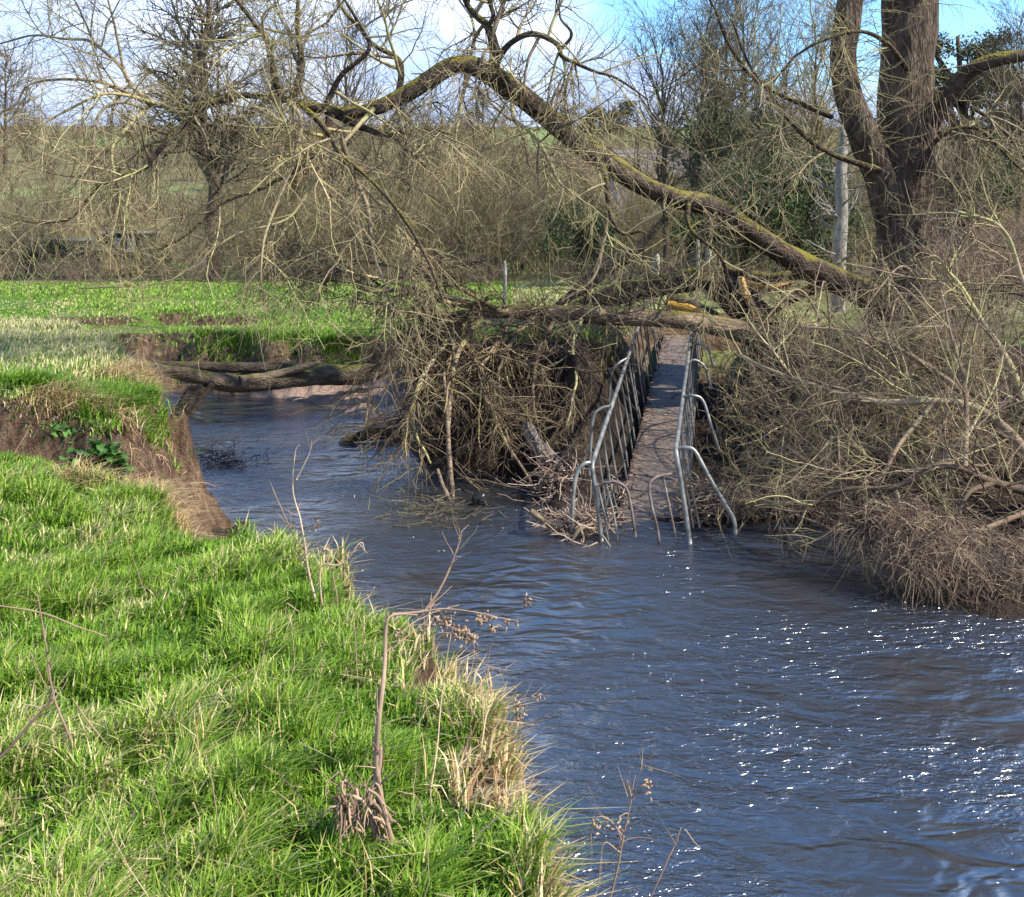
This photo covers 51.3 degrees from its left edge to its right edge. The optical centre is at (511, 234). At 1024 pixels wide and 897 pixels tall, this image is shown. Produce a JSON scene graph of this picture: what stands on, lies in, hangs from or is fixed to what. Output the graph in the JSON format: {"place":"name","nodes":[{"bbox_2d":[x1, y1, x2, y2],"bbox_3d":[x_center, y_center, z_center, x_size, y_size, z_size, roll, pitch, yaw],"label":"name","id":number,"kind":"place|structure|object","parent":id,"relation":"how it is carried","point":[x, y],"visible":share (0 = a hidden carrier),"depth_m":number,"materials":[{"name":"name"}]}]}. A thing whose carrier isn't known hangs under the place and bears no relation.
{"place":"outdoors","nodes":[
{"label":"outdoors","id":0,"kind":"place"},
{"bbox_2d":[212,521,248,538],"bbox_3d":[-3.329,3.394,12.208,0.664,0.239,0.184,0,0,11],"label":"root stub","id":1,"kind":"object","parent":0,"point":[218,530],"visible":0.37,"depth_m":12.16,"materials":[{"name":"brown plant"}]},
{"bbox_2d":[0,125,1014,262],"bbox_3d":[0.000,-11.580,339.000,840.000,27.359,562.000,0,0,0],"label":"hill","id":2,"kind":"structure","parent":0,"point":[32,181],"depth_m":125.44,"materials":[{"name":"plant"}]},
{"bbox_2d":[0,25,60,173],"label":"skyline tree","id":3,"kind":"object","parent":2,"relation":"on","point":[11,102],"visible":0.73,"depth_m":119.80,"materials":[{"name":"brown plant"}]},
{"bbox_2d":[116,105,144,148],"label":"skyline tree","id":4,"kind":"object","parent":2,"relation":"on","point":[121,116],"visible":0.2,"depth_m":159.96,"materials":[{"name":"brown plant"}]},
{"bbox_2d":[462,81,496,154],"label":"skyline tree","id":5,"kind":"object","parent":2,"relation":"on","point":[482,120],"visible":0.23,"depth_m":144.89,"materials":[{"name":"brown plant"}]},
{"bbox_2d":[0,99,1015,260],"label":"woodland","id":6,"kind":"object","parent":2,"relation":"on","point":[188,176],"visible":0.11,"depth_m":113.26,"materials":[{"name":"brown plant"}]},
{"bbox_2d":[552,84,589,124],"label":"skyline tree","id":7,"kind":"object","parent":2,"relation":"on","point":[571,107],"visible":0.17,"depth_m":149.27,"materials":[{"name":"brown plant"}]},
{"bbox_2d":[626,108,650,145],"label":"skyline tree","id":8,"kind":"object","parent":2,"relation":"on","point":[637,126],"visible":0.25,"depth_m":154.56,"materials":[{"name":"brown plant"}]},
{"bbox_2d":[641,102,676,146],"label":"skyline tree","id":9,"kind":"object","parent":2,"relation":"on","point":[660,118],"visible":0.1,"depth_m":149.81,"materials":[{"name":"brown plant"}]},
{"bbox_2d":[609,149,737,225],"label":"barn","id":10,"kind":"structure","parent":2,"relation":"on","point":[623,154],"depth_m":79.81,"materials":[{"name":"tile"}]},
{"bbox_2d":[0,262,1023,896],"bbox_3d":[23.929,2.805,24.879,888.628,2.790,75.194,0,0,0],"label":"ground","id":11,"kind":"structure","parent":0,"point":[50,448],"depth_m":15.25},
{"bbox_2d":[0,244,30,276],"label":"holly bush","id":12,"kind":"object","parent":11,"relation":"on","point":[3,253],"visible":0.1,"depth_m":40.91,"materials":[{"name":"green plant"}]},
{"bbox_2d":[7,594,74,747],"bbox_3d":[-1.580,1.506,3.603,0.272,0.627,0.140,0,0,0],"label":"dead stalk","id":13,"kind":"object","parent":11,"relation":"on","point":[55,701],"visible":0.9,"depth_m":3.60,"materials":[{"name":"brown plant"}]},
{"bbox_2d":[0,238,102,273],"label":"stone wall","id":14,"kind":"structure","parent":11,"relation":"on","point":[76,240],"depth_m":44.00,"materials":[{"name":"grey stone"}]},
{"bbox_2d":[39,420,79,447],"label":"dock plant","id":15,"kind":"object","parent":11,"relation":"on","point":[67,429],"visible":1,"depth_m":9.99,"materials":[{"name":"green plant"}]},
{"bbox_2d":[14,237,126,277],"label":"holly bush","id":16,"kind":"object","parent":11,"relation":"on","point":[54,252],"visible":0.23,"depth_m":40.33,"materials":[{"name":"green plant"}]},
{"bbox_2d":[72,698,118,756],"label":"dead stalk","id":17,"kind":"object","parent":11,"relation":"on","point":[92,727],"visible":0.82,"depth_m":3.60,"materials":[{"name":"beige plant"}]},
{"bbox_2d":[59,438,136,481],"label":"dock plant","id":18,"kind":"object","parent":11,"relation":"on","point":[97,449],"visible":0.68,"depth_m":9.31,"materials":[{"name":"green plant"}]},
{"bbox_2d":[99,231,161,273],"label":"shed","id":19,"kind":"structure","parent":11,"relation":"on","point":[118,238],"depth_m":44.30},
{"bbox_2d":[85,249,175,276],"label":"holly bush","id":20,"kind":"object","parent":11,"relation":"on","point":[165,259],"visible":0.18,"depth_m":41.29,"materials":[{"name":"green plant"}]},
{"bbox_2d":[118,406,212,530],"bbox_3d":[-3.610,2.505,10.763,0.977,1.491,2.729,0,0,0],"label":"hanging straw","id":21,"kind":"object","parent":11,"relation":"on","point":[163,459],"visible":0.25,"depth_m":10.91,"materials":[{"name":"brown plant"}]},
{"bbox_2d":[170,384,204,417],"bbox_3d":[-4.282,2.392,13.540,0.782,0.951,0.284,0,0,-35],"label":"leaning stump","id":22,"kind":"object","parent":11,"relation":"on","point":[197,390],"visible":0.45,"depth_m":13.60,"materials":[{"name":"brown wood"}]},
{"bbox_2d":[91,0,322,280],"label":"bare tree","id":23,"kind":"object","parent":11,"relation":"on","point":[200,54],"visible":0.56,"depth_m":37.66,"materials":[{"name":"dark twig"},{"name":"bark"}]},
{"bbox_2d":[154,361,298,372],"bbox_3d":[-5.583,2.762,22.025,3.439,0.426,0.311,0,0,-15],"label":"thin log","id":24,"kind":"object","parent":11,"relation":"on","point":[240,367],"visible":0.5,"depth_m":21.91,"materials":[{"name":"brown wood"}]},
{"bbox_2d":[0,309,572,896],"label":"straw stalks","id":25,"kind":"object","parent":11,"relation":"on","point":[262,655],"visible":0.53,"depth_m":4.02,"materials":[{"name":"beige plant"}]},
{"bbox_2d":[229,0,356,277],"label":"bare tree","id":26,"kind":"object","parent":11,"relation":"on","point":[296,164],"visible":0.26,"depth_m":39.75,"materials":[{"name":"brown plant"}]},
{"bbox_2d":[0,325,617,493],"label":"bank grass","id":27,"kind":"structure","parent":11,"relation":"on","point":[23,378],"depth_m":11.69,"materials":[{"name":"green plant"}]},
{"bbox_2d":[0,353,637,896],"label":"dead grass","id":28,"kind":"structure","parent":11,"relation":"on","point":[500,801],"depth_m":3.91,"materials":[{"name":"beige plant"}]},
{"bbox_2d":[0,449,640,896],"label":"grass","id":29,"kind":"structure","parent":11,"relation":"on","point":[82,767],"depth_m":3.73,"materials":[{"name":"green plant"}]},
{"bbox_2d":[0,669,70,758],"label":"dead stalk","id":30,"kind":"object","parent":29,"relation":"on","point":[16,739],"visible":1,"depth_m":3.40,"materials":[{"name":"brown plant"}]},
{"bbox_2d":[0,605,105,636],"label":"dead stalk","id":31,"kind":"object","parent":29,"relation":"on","point":[52,616],"visible":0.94,"depth_m":4.59,"materials":[{"name":"beige plant"}]},
{"bbox_2d":[68,846,114,868],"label":"dock leaf","id":32,"kind":"object","parent":29,"relation":"on","point":[96,853],"visible":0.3,"depth_m":2.90,"materials":[{"name":"green plant"}]},
{"bbox_2d":[567,739,679,896],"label":"dead willowherb","id":33,"kind":"object","parent":29,"relation":"on","point":[647,783],"visible":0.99,"depth_m":2.90,"materials":[{"name":"brown plant"}]},
{"bbox_2d":[269,433,376,613],"bbox_3d":[-0.885,1.494,5.049,0.568,1.065,0.289,0,0,36],"label":"dead willowherb","id":34,"kind":"object","parent":11,"relation":"on","point":[306,561],"visible":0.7,"depth_m":5.09,"materials":[{"name":"beige plant"}]},
{"bbox_2d":[293,0,398,274],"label":"bare tree","id":35,"kind":"object","parent":11,"relation":"on","point":[347,92],"visible":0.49,"depth_m":41.90,"materials":[{"name":"brown plant"}]},
{"bbox_2d":[323,771,402,864],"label":"dead leaves","id":36,"kind":"object","parent":11,"relation":"on","point":[350,809],"visible":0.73,"depth_m":3.04,"materials":[{"name":"brown plant"}]},
{"bbox_2d":[367,406,420,440],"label":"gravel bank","id":37,"kind":"structure","parent":11,"relation":"on","point":[378,413],"depth_m":18.68,"materials":[{"name":"grey gravel"}]},
{"bbox_2d":[362,83,448,258],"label":"bare tree","id":38,"kind":"object","parent":11,"relation":"on","point":[400,148],"visible":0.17,"depth_m":45.80,"materials":[{"name":"brown plant"}]},
{"bbox_2d":[316,506,517,856],"bbox_3d":[-0.262,1.331,3.202,0.266,0.935,0.646,0,0,43],"label":"dead hogweed","id":39,"kind":"object","parent":11,"relation":"on","point":[377,755],"visible":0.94,"depth_m":3.19,"materials":[{"name":"brown plant"}]},
{"bbox_2d":[0,279,844,437],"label":"meadow grass","id":40,"kind":"structure","parent":11,"relation":"on","point":[65,356],"depth_m":25.81,"materials":[{"name":"green plant"}]},
{"bbox_2d":[429,635,450,800],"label":"dead stalk","id":41,"kind":"object","parent":11,"relation":"on","point":[439,721],"visible":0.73,"depth_m":3.44,"materials":[{"name":"beige plant"}]},
{"bbox_2d":[463,732,470,762],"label":"dead stalk","id":42,"kind":"object","parent":11,"relation":"on","point":[466,742],"visible":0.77,"depth_m":3.60,"materials":[{"name":"beige plant"}]},
{"bbox_2d":[205,187,789,505],"bbox_3d":[0.049,1.437,16.114,9.122,4.713,5.241,0,0,0],"label":"fallen tree","id":43,"kind":"object","parent":11,"relation":"on","point":[481,310],"visible":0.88,"depth_m":15.63,"materials":[{"name":"brown wood"}]},
{"bbox_2d":[386,324,615,474],"bbox_3d":[-0.214,2.465,16.457,3.749,2.305,2.510,0,0,17],"label":"root mass","id":44,"kind":"object","parent":43,"relation":"attached to","point":[517,392],"visible":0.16,"depth_m":15.95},
{"bbox_2d":[554,217,665,304],"bbox_3d":[1.636,0.459,18.030,2.075,1.516,0.339,0,0,-18],"label":"dark branch","id":45,"kind":"object","parent":43,"relation":"attached to","point":[657,226],"visible":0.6,"depth_m":17.95,"materials":[{"name":"brown plant"}]},
{"bbox_2d":[666,293,717,315],"bbox_3d":[3.032,1.236,17.946,0.906,0.474,0.274,0,0,24],"label":"split log","id":46,"kind":"object","parent":43,"relation":"on","point":[680,306],"visible":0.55,"depth_m":17.91,"materials":[{"name":"yellow wood"}]},
{"bbox_2d":[503,261,506,304],"bbox_3d":[-0.162,1.178,24.000,0.090,1.174,0.084,0,0,-21],"label":"post","id":47,"kind":"object","parent":11,"relation":"on","point":[504,272],"visible":0.72,"depth_m":23.97,"materials":[{"name":"grey wood"}]},
{"bbox_2d":[474,97,545,269],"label":"bare tree","id":48,"kind":"object","parent":11,"relation":"on","point":[504,128],"visible":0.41,"depth_m":47.94,"materials":[{"name":"brown plant"}]},
{"bbox_2d":[0,240,1021,297],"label":"undergrowth","id":49,"kind":"object","parent":11,"relation":"on","point":[78,271],"visible":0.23,"depth_m":37.07,"materials":[{"name":"brown plant"}]},
{"bbox_2d":[0,0,1023,418],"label":"willow tree","id":50,"kind":"object","parent":11,"relation":"on","point":[892,148],"visible":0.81,"depth_m":14.11,"materials":[{"name":"brown plant"}]},
{"bbox_2d":[719,266,801,325],"bbox_3d":[4.342,1.007,17.603,1.834,1.086,0.473,0,0,18],"label":"split bough","id":51,"kind":"object","parent":50,"relation":"attached to","point":[733,272],"visible":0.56,"depth_m":17.56,"materials":[{"name":"brown plant"}]},
{"bbox_2d":[762,283,823,319],"bbox_3d":[4.776,1.015,17.335,1.403,0.818,0.249,0,0,6],"label":"broken limb","id":52,"kind":"object","parent":50,"relation":"attached to","point":[809,286],"visible":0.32,"depth_m":17.30,"materials":[{"name":"brown plant"}]},
{"bbox_2d":[0,85,1023,281],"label":"scrub","id":53,"kind":"object","parent":11,"relation":"on","point":[480,242],"visible":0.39,"depth_m":41.06,"materials":[{"name":"brown plant"}]},
{"bbox_2d":[485,592,544,725],"bbox_3d":[0.009,1.527,3.682,0.238,0.770,0.598,0,0,0],"label":"dead umbel","id":54,"kind":"object","parent":11,"relation":"on","point":[518,717],"visible":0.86,"depth_m":3.89,"materials":[{"name":"brown plant"}]},
{"bbox_2d":[521,422,558,467],"bbox_3d":[0.480,3.006,14.893,0.969,0.669,0.246,0,0,42],"label":"grey log","id":55,"kind":"object","parent":11,"relation":"on","point":[537,438],"visible":0.43,"depth_m":14.91,"materials":[{"name":"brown wood"}]},
{"bbox_2d":[497,433,631,510],"bbox_3d":[0.619,3.088,14.145,1.652,0.978,2.153,0,0,-38],"label":"driftwood pile","id":56,"kind":"object","parent":11,"relation":"on","point":[550,475],"visible":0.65,"depth_m":13.98,"materials":[{"name":"brown wood"}]},
{"bbox_2d":[534,194,620,278],"bbox_3d":[2.091,0.257,32.960,2.846,2.987,3.259,0,0,0],"label":"holly bush","id":57,"kind":"object","parent":11,"relation":"on","point":[579,241],"visible":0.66,"depth_m":32.71,"materials":[{"name":"green plant"}]},
{"bbox_2d":[520,479,651,546],"bbox_3d":[0.763,3.220,12.569,1.494,0.691,1.648,0,0,34],"label":"driftwood pile","id":58,"kind":"object","parent":11,"relation":"on","point":[583,516],"visible":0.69,"depth_m":12.47,"materials":[{"name":"brown wood"}]},
{"bbox_2d":[529,509,562,526],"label":"sawn branch","id":59,"kind":"object","parent":58,"relation":"on","point":[536,515],"visible":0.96,"depth_m":12.34,"materials":[{"name":"beige plant"}]},
{"bbox_2d":[568,522,593,542],"bbox_3d":[0.801,3.404,12.107,0.314,0.231,0.119,0,0,-19],"label":"lichened stick","id":60,"kind":"object","parent":58,"relation":"on","point":[578,531],"visible":0.96,"depth_m":12.08,"materials":[{"name":"beige wood"}]},
{"bbox_2d":[570,297,737,544],"bbox_3d":[2.282,2.348,17.073,1.904,2.796,10.195,0,0,8],"label":"footbridge","id":61,"kind":"object","parent":11,"relation":"on","point":[681,449],"visible":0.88,"depth_m":14.78,"materials":[{"name":"galvanised steel"},{"name":"wood"}]},
{"bbox_2d":[600,459,644,524],"bbox_3d":[1.411,3.303,14.566,0.680,0.447,4.044,0,0,0],"label":"driftwood pile","id":62,"kind":"object","parent":61,"relation":"on","point":[621,488],"visible":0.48,"depth_m":13.96,"materials":[{"name":"brown wood"}]},
{"bbox_2d":[620,336,688,509],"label":"leaf litter","id":63,"kind":"object","parent":61,"relation":"on","point":[643,420],"visible":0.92,"depth_m":16.44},
{"bbox_2d":[652,253,659,273],"bbox_3d":[3.639,1.121,26.999,0.194,1.284,0.182,0,0,21],"label":"post","id":64,"kind":"object","parent":11,"relation":"on","point":[657,257],"visible":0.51,"depth_m":26.93,"materials":[{"name":"grey wood"}]},
{"bbox_2d":[591,0,727,272],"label":"bare tree","id":65,"kind":"object","parent":11,"relation":"on","point":[664,179],"visible":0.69,"depth_m":37.87,"materials":[{"name":"brown plant"}]},
{"bbox_2d":[551,218,778,370],"bbox_3d":[2.627,1.030,18.729,4.264,2.664,2.249,0,0,19],"label":"broken tree","id":66,"kind":"object","parent":11,"relation":"on","point":[678,282],"visible":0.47,"depth_m":18.58,"materials":[{"name":"brown plant"}]},
{"bbox_2d":[650,827,700,896],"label":"dead stalk","id":67,"kind":"object","parent":11,"relation":"on","point":[671,851],"visible":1,"depth_m":2.70,"materials":[{"name":"brown plant"}]},
{"bbox_2d":[696,238,699,300],"bbox_3d":[4.530,0.912,26.000,0.085,1.710,0.078,0,0,-21],"label":"post","id":68,"kind":"object","parent":11,"relation":"on","point":[697,242],"visible":0.3,"depth_m":25.97,"materials":[{"name":"grey wood"}]},
{"bbox_2d":[626,0,785,267],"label":"bare tree","id":69,"kind":"object","parent":11,"relation":"on","point":[723,2],"visible":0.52,"depth_m":35.98,"materials":[{"name":"brown plant"}]},
{"bbox_2d":[705,248,711,297],"bbox_3d":[4.975,1.030,27.001,0.166,1.499,0.158,0,0,-21],"label":"post","id":70,"kind":"object","parent":11,"relation":"on","point":[708,257],"visible":0.17,"depth_m":26.94,"materials":[{"name":"grey wood"}]},
{"bbox_2d":[655,0,787,176],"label":"bare tree","id":71,"kind":"object","parent":11,"relation":"on","point":[721,36],"visible":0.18,"depth_m":40.02,"materials":[{"name":"brown plant"}]},
{"bbox_2d":[646,11,802,266],"bbox_3d":[6.629,-2.470,32.981,4.772,8.509,4.609,0,0,0],"label":"ivy tree","id":72,"kind":"object","parent":11,"relation":"on","point":[715,132],"visible":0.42,"depth_m":32.85,"materials":[{"name":"green plant"}]},
{"bbox_2d":[656,0,819,269],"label":"bare tree","id":73,"kind":"object","parent":11,"relation":"on","point":[735,44],"visible":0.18,"depth_m":37.83,"materials":[{"name":"brown plant"}]},
{"bbox_2d":[660,153,830,288],"bbox_3d":[6.357,-0.201,30.229,3.390,4.008,4.645,0,0,-30],"label":"holly bush","id":74,"kind":"object","parent":11,"relation":"on","point":[744,252],"visible":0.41,"depth_m":29.65,"materials":[{"name":"green plant"}]},
{"bbox_2d":[713,47,818,272],"bbox_3d":[8.219,-2.286,35.320,4.239,8.155,4.159,0,0,27],"label":"ivy tree","id":75,"kind":"object","parent":11,"relation":"on","point":[772,112],"visible":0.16,"depth_m":34.96,"materials":[{"name":"green plant"}]},
{"bbox_2d":[693,268,875,526],"bbox_3d":[4.140,2.201,16.233,2.757,3.500,8.569,0,0,10],"label":"bramble","id":76,"kind":"object","parent":11,"relation":"on","point":[732,416],"visible":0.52,"depth_m":15.49,"materials":[{"name":"brown plant"}]},
{"bbox_2d":[733,0,871,271],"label":"bare tree","id":77,"kind":"object","parent":11,"relation":"on","point":[776,60],"visible":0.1,"depth_m":43.91,"materials":[{"name":"brown plant"}]},
{"bbox_2d":[752,137,868,285],"bbox_3d":[8.635,-0.527,30.975,3.520,4.621,3.048,0,0,42],"label":"holly bush","id":78,"kind":"object","parent":11,"relation":"on","point":[818,221],"visible":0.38,"depth_m":30.71,"materials":[{"name":"green plant"}]},
{"bbox_2d":[751,0,880,207],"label":"bare tree","id":79,"kind":"object","parent":11,"relation":"on","point":[819,126],"visible":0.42,"depth_m":39.85,"materials":[{"name":"brown plant"}]},
{"bbox_2d":[636,110,1023,609],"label":"willow shrub","id":80,"kind":"object","parent":11,"relation":"on","point":[1008,436],"visible":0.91,"depth_m":12.44,"materials":[{"name":"brown plant"}]},
{"bbox_2d":[789,84,876,311],"bbox_3d":[6.944,-0.627,22.782,2.199,5.128,2.388,0,0,0],"label":"dead tree","id":81,"kind":"object","parent":11,"relation":"on","point":[841,204],"visible":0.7,"depth_m":22.90,"materials":[{"name":"grey wood"}]},
{"bbox_2d":[679,190,1023,373],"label":"bramble thicket","id":82,"kind":"object","parent":11,"relation":"on","point":[1019,290],"visible":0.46,"depth_m":15.72,"materials":[{"name":"brown plant"}]},
{"bbox_2d":[812,492,936,566],"bbox_3d":[3.755,2.977,10.797,1.348,0.713,0.981,0,0,0],"label":"reed clump","id":83,"kind":"object","parent":11,"relation":"on","point":[849,534],"visible":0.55,"depth_m":10.73,"materials":[{"name":"brown plant"}]},
{"bbox_2d":[876,26,1023,271],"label":"pine tree","id":84,"kind":"object","parent":11,"relation":"on","point":[964,105],"visible":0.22,"depth_m":44.58,"materials":[{"name":"green plant"}]},
{"bbox_2d":[903,545,1023,599],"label":"mud clod","id":85,"kind":"object","parent":11,"relation":"on","point":[987,563],"visible":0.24,"depth_m":10.21,"materials":[{"name":"brown soil"}]},
{"bbox_2d":[936,141,1023,288],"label":"holly bush","id":86,"kind":"object","parent":11,"relation":"on","point":[1006,186],"visible":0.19,"depth_m":31.29,"materials":[{"name":"green plant"}]},
{"bbox_2d":[936,10,1023,242],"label":"bare tree","id":87,"kind":"object","parent":11,"relation":"on","point":[978,96],"visible":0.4,"depth_m":42.05,"materials":[{"name":"brown plant"}]},
{"bbox_2d":[954,0,1023,251],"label":"bare tree","id":88,"kind":"object","parent":11,"relation":"on","point":[1019,97],"visible":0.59,"depth_m":40.11,"materials":[{"name":"brown plant"}]},
{"bbox_2d":[971,68,1023,268],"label":"pine tree","id":89,"kind":"object","parent":11,"relation":"on","point":[1007,124],"visible":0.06,"depth_m":48.01,"materials":[{"name":"green plant"}]},
{"bbox_2d":[0,0,1023,127],"label":"sky","id":90,"kind":"structure","parent":0,"point":[978,17],"materials":[{"name":"blue"}]},
{"bbox_2d":[160,391,1023,896],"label":"water","id":91,"kind":"structure","parent":0,"point":[748,643],"depth_m":8.48,"materials":[{"name":"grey liquid"}]},
{"bbox_2d":[195,436,283,474],"bbox_3d":[-4.268,3.290,16.276,1.334,0.514,1.917,0,0,37],"label":"twig raft","id":92,"kind":"object","parent":91,"relation":"on","point":[223,462],"visible":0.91,"depth_m":16.13,"materials":[{"name":"brown wood"}]},
{"bbox_2d":[141,358,405,416],"bbox_3d":[-4.722,3.020,21.474,5.321,1.145,0.672,0,0,-26],"label":"fallen log","id":93,"kind":"object","parent":91,"relation":"in","point":[307,374],"visible":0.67,"depth_m":21.41,"materials":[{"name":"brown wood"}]},
{"bbox_2d":[339,426,403,443],"bbox_3d":[-1.944,3.340,18.073,1.965,0.312,0.280,0,0,-10],"label":"waterlogged log","id":94,"kind":"object","parent":91,"relation":"on","point":[353,437],"visible":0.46,"depth_m":17.90,"materials":[{"name":"brown wood"}]},
{"bbox_2d":[436,468,451,499],"bbox_3d":[-0.871,3.384,14.090,0.368,0.542,0.073,0,0,37],"label":"snag","id":95,"kind":"object","parent":91,"relation":"in","point":[445,490],"visible":0.8,"depth_m":14.09,"materials":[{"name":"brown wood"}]},
{"bbox_2d":[352,486,540,533],"bbox_3d":[-0.866,3.403,13.417,2.047,0.294,1.916,0,0,-22],"label":"twig raft","id":96,"kind":"object","parent":91,"relation":"on","point":[443,504],"visible":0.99,"depth_m":13.43,"materials":[{"name":"brown wood"}]},
{"bbox_2d":[443,372,454,497],"bbox_3d":[-0.882,2.894,14.483,0.106,1.964,0.674,0,0,-18],"label":"snag","id":97,"kind":"object","parent":91,"relation":"in","point":[450,466],"visible":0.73,"depth_m":14.31,"materials":[{"name":"brown plant"}]},
{"bbox_2d":[471,491,488,504],"bbox_3d":[-0.419,3.421,13.800,0.198,0.204,0.196,0,0,44],"label":"stone","id":98,"kind":"object","parent":91,"relation":"in","point":[481,496],"visible":0.95,"depth_m":13.75,"materials":[{"name":"grey stone"}]},
{"bbox_2d":[658,456,739,544],"bbox_3d":[2.263,3.164,13.058,0.956,0.772,2.160,0,0,0],"label":"driftwood pile","id":99,"kind":"object","parent":91,"relation":"in","point":[704,512],"visible":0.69,"depth_m":12.91,"materials":[{"name":"brown wood"}]},
{"bbox_2d":[477,636,1020,882],"bbox_3d":[2.030,3.497,7.338,1.722,0.004,5.868,0,0,-35],"label":"foam","id":100,"kind":"object","parent":91,"relation":"on","point":[848,776],"visible":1,"depth_m":6.95,"materials":[{"name":"grey"}]},
{"bbox_2d":[678,464,857,531],"bbox_3d":[3.167,3.239,13.383,2.241,0.584,2.013,0,0,0],"label":"root mat","id":101,"kind":"object","parent":91,"relation":"on","point":[736,509],"visible":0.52,"depth_m":13.01,"materials":[{"name":"brown plant"}]},
{"bbox_2d":[840,475,1023,621],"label":"reed clump","id":102,"kind":"object","parent":91,"relation":"in","point":[922,549],"visible":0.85,"depth_m":10.19,"materials":[{"name":"brown plant"}]},
{"bbox_2d":[577,113,613,138],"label":"pine tree","id":103,"kind":"object","parent":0,"point":[584,124],"visible":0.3,"depth_m":148.80,"materials":[{"name":"green plant"}]},
{"bbox_2d":[581,98,639,142],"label":"pine tree","id":104,"kind":"object","parent":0,"point":[624,103],"visible":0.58,"depth_m":148.45,"materials":[{"name":"green plant"}]}
]}

